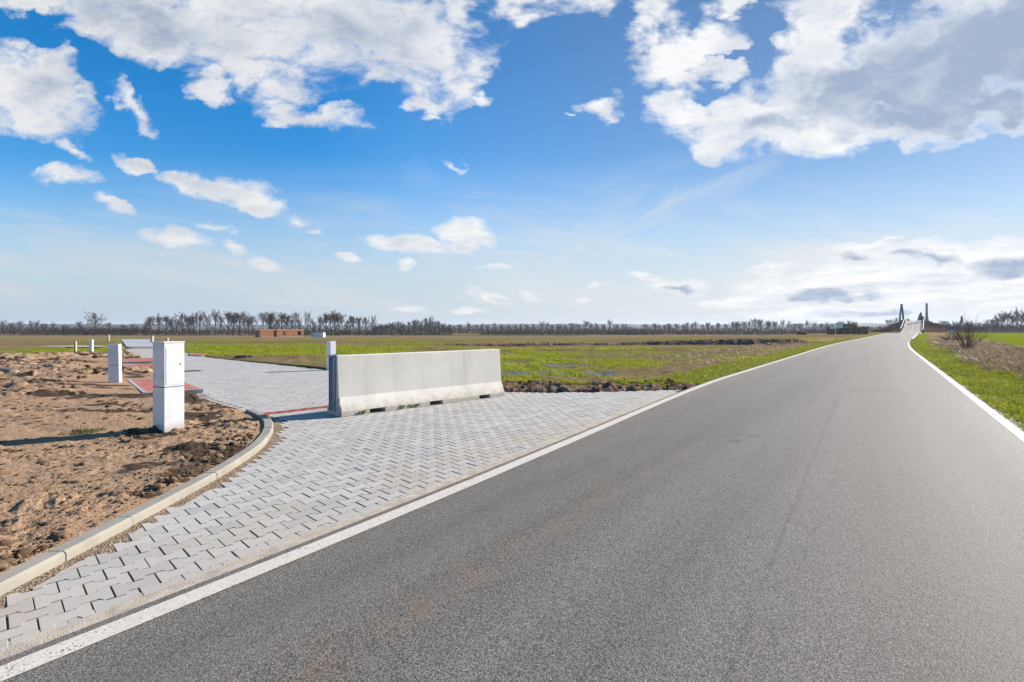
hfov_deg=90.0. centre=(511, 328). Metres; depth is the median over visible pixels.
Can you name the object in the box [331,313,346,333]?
bare tree
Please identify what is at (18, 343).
ground
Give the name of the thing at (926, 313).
bridge pylon
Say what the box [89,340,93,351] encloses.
utility pillar
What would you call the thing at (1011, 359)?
dry verge grass
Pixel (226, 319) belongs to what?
bare tree
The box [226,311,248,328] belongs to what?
bare tree
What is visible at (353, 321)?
bare tree
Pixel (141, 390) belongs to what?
red paving kerb
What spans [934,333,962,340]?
bare shrub
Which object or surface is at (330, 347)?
utility pillar
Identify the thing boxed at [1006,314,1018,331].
bare tree
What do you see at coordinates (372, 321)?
bare tree
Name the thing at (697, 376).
verge grass
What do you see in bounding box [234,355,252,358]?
rubble heap
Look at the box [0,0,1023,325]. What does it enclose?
sky
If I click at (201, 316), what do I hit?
bare tree
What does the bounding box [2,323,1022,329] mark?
hills
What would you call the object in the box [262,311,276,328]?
bare tree
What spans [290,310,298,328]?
bare tree
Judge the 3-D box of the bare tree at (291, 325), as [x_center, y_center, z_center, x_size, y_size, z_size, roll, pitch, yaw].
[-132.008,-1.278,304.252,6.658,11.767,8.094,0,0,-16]
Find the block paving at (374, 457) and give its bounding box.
[0,348,680,648]
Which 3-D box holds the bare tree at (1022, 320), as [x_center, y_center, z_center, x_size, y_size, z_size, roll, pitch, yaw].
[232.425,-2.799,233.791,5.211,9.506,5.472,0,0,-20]
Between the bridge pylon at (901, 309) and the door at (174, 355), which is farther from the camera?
the bridge pylon at (901, 309)
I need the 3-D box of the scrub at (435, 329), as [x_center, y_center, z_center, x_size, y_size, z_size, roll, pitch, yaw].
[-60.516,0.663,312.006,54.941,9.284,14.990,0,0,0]
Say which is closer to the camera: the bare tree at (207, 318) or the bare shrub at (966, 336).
the bare shrub at (966, 336)
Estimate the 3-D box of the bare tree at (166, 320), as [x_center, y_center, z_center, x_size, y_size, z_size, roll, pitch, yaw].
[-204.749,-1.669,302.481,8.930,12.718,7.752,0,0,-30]
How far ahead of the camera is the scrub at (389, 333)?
302.04 m
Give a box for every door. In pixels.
[119,346,121,363]
[166,347,182,384]
[331,343,334,354]
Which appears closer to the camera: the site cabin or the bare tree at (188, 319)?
the site cabin
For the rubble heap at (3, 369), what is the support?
on the bare soil
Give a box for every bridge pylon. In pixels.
[899,304,903,321]
[925,303,927,320]
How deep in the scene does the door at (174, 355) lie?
7.30 m
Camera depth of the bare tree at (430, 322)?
320.37 m
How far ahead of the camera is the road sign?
52.83 m
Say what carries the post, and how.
on the ground at (18, 343)
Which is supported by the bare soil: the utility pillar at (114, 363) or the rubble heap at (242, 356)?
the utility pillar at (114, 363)
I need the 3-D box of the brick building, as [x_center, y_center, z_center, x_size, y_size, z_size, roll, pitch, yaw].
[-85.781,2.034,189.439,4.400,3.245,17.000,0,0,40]
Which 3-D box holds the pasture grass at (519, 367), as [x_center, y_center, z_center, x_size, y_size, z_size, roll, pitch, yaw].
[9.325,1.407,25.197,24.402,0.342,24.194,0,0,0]
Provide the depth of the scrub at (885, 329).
203.26 m
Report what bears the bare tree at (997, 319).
on the ground at (18, 343)
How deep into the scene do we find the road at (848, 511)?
3.22 m
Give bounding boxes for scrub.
[0,325,150,334]
[143,325,385,334]
[304,329,449,334]
[370,322,456,334]
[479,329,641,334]
[606,329,662,334]
[629,328,826,334]
[640,324,886,332]
[871,324,903,331]
[922,321,959,329]
[947,322,1023,330]
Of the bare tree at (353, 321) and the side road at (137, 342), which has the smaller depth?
the side road at (137, 342)
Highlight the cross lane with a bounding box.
[39,346,99,346]
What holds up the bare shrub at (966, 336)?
on the ground at (18, 343)
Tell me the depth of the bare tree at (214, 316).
312.86 m
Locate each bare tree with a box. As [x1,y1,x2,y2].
[84,311,107,328]
[145,317,157,334]
[146,314,163,334]
[157,315,173,334]
[171,312,191,334]
[183,314,195,331]
[189,317,199,334]
[191,310,205,333]
[201,313,211,330]
[211,310,221,326]
[216,316,223,334]
[218,310,236,334]
[225,312,240,334]
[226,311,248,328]
[240,311,249,334]
[243,314,258,327]
[257,310,267,326]
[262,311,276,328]
[266,314,278,328]
[272,313,292,328]
[272,320,280,328]
[277,312,290,328]
[285,317,295,328]
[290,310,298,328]
[294,317,302,328]
[304,310,311,328]
[318,313,333,333]
[323,310,341,327]
[326,311,344,330]
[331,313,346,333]
[349,315,355,334]
[354,317,363,332]
[368,315,376,333]
[416,319,425,328]
[426,317,434,326]
[750,318,762,329]
[988,319,999,327]
[991,315,1002,331]
[995,313,1007,330]
[1001,310,1013,331]
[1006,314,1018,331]
[1011,307,1023,322]
[1013,313,1023,331]
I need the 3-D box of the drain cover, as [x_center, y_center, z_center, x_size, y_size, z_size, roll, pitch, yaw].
[-11.190,1.490,17.669,0.900,0.036,0.550,0,0,-45]
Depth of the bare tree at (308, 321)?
308.37 m
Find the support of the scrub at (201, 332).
on the ground at (18, 343)
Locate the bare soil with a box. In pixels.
[0,351,263,573]
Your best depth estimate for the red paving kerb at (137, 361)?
21.04 m
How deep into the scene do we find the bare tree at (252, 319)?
312.63 m
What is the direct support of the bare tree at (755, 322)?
on the ground at (18, 343)
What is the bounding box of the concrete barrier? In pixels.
[327,349,504,416]
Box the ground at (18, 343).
[0,321,1023,415]
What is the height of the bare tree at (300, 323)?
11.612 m
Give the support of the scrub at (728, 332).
on the ground at (18, 343)
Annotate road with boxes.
[0,321,1023,681]
[121,339,152,346]
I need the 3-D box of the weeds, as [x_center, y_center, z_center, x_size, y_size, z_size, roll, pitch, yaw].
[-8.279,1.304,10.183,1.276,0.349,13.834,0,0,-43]
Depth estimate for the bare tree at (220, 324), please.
319.12 m
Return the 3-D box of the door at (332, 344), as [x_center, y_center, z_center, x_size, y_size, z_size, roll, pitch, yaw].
[-6.419,0.753,18.365,0.003,0.445,0.185,0,0,40]
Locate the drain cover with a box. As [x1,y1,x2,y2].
[184,370,202,371]
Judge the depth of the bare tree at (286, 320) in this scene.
315.72 m
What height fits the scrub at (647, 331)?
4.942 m
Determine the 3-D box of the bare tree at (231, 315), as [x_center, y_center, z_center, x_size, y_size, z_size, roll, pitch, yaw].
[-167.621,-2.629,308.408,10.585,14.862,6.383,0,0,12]
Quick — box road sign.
[830,323,842,341]
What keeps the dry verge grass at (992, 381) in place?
on the ground at (18, 343)
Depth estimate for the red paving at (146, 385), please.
12.68 m
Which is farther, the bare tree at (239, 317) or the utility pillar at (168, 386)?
the bare tree at (239, 317)
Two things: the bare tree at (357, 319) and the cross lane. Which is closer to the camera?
the cross lane
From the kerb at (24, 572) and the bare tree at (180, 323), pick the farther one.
the bare tree at (180, 323)
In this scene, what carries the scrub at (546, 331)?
on the ground at (18, 343)
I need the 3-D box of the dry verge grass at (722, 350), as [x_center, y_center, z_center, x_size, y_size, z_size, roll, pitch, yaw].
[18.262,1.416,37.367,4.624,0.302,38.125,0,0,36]
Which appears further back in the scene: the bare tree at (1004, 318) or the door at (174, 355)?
the bare tree at (1004, 318)
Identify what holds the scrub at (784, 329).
on the ground at (18, 343)
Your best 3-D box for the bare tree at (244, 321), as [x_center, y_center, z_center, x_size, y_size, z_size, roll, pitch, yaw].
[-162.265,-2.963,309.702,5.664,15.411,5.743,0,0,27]
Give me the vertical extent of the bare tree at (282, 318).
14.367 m
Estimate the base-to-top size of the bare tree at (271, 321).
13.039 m
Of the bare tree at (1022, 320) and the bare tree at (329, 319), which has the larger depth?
the bare tree at (329, 319)
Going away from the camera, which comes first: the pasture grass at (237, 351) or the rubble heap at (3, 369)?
the rubble heap at (3, 369)
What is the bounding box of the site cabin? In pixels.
[311,332,325,336]
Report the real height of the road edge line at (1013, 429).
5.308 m
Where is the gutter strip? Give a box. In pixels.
[0,392,677,659]
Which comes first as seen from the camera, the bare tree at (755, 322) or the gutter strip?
the gutter strip
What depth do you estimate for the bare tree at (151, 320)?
308.87 m
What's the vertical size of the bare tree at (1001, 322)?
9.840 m
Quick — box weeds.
[56,368,220,460]
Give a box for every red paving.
[122,358,152,361]
[122,364,152,366]
[132,379,199,391]
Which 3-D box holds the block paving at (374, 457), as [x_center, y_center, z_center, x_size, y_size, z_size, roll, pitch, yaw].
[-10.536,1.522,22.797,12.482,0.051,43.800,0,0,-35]
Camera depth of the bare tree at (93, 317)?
316.60 m
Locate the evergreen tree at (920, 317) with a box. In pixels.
[916,312,924,320]
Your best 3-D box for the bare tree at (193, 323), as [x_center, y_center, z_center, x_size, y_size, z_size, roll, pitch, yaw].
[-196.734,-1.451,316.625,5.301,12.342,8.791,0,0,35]
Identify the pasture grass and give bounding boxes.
[78,344,481,358]
[475,347,807,384]
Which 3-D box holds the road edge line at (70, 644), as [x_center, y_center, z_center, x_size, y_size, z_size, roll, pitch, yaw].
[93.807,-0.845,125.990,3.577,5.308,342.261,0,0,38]
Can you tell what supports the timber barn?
on the ground at (18, 343)
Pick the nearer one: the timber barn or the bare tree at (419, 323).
the timber barn
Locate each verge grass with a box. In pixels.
[633,341,823,363]
[646,338,859,384]
[908,338,1023,430]
[923,336,1023,379]
[923,349,1023,413]
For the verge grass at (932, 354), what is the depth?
14.56 m
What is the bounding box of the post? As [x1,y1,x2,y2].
[74,341,76,351]
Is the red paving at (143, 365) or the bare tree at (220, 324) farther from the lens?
the bare tree at (220, 324)
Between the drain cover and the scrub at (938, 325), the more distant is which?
the scrub at (938, 325)
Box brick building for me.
[255,329,304,336]
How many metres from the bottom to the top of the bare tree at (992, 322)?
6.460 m
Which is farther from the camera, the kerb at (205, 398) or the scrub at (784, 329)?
the scrub at (784, 329)
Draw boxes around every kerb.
[0,409,272,595]
[122,358,152,363]
[128,378,203,393]
[195,394,245,411]
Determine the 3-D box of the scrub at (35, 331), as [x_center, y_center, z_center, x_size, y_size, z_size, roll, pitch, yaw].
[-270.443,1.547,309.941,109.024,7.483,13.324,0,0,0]
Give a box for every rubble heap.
[0,367,14,371]
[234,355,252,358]
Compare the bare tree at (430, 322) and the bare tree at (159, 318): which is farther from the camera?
the bare tree at (430, 322)
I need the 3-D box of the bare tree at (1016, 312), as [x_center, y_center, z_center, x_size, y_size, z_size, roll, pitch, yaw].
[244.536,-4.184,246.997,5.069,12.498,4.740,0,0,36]
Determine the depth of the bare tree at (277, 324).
307.49 m
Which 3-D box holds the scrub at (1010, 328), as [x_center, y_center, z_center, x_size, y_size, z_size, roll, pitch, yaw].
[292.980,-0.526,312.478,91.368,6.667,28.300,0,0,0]
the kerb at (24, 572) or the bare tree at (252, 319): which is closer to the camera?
the kerb at (24, 572)
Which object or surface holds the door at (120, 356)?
in the utility pillar at (114, 363)
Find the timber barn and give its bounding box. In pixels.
[827,324,869,333]
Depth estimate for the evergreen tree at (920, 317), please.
329.78 m
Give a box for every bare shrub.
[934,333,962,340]
[940,313,997,349]
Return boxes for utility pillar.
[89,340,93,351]
[107,344,121,382]
[152,341,184,432]
[326,341,335,369]
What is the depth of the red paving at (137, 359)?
22.48 m
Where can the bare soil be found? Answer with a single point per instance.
(23, 425)
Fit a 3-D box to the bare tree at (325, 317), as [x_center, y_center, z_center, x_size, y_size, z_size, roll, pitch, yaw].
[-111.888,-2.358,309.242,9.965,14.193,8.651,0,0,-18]
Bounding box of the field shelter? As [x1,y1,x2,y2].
[795,331,806,334]
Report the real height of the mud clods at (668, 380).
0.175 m
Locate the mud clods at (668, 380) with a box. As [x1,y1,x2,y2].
[504,378,674,391]
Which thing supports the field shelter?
on the ground at (18, 343)
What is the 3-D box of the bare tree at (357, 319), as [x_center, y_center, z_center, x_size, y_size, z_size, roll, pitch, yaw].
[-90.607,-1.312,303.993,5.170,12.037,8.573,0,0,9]
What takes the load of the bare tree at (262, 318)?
on the ground at (18, 343)
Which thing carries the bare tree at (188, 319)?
on the ground at (18, 343)
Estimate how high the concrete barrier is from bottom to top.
1.053 m
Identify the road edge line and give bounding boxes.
[0,322,905,681]
[908,325,1023,441]

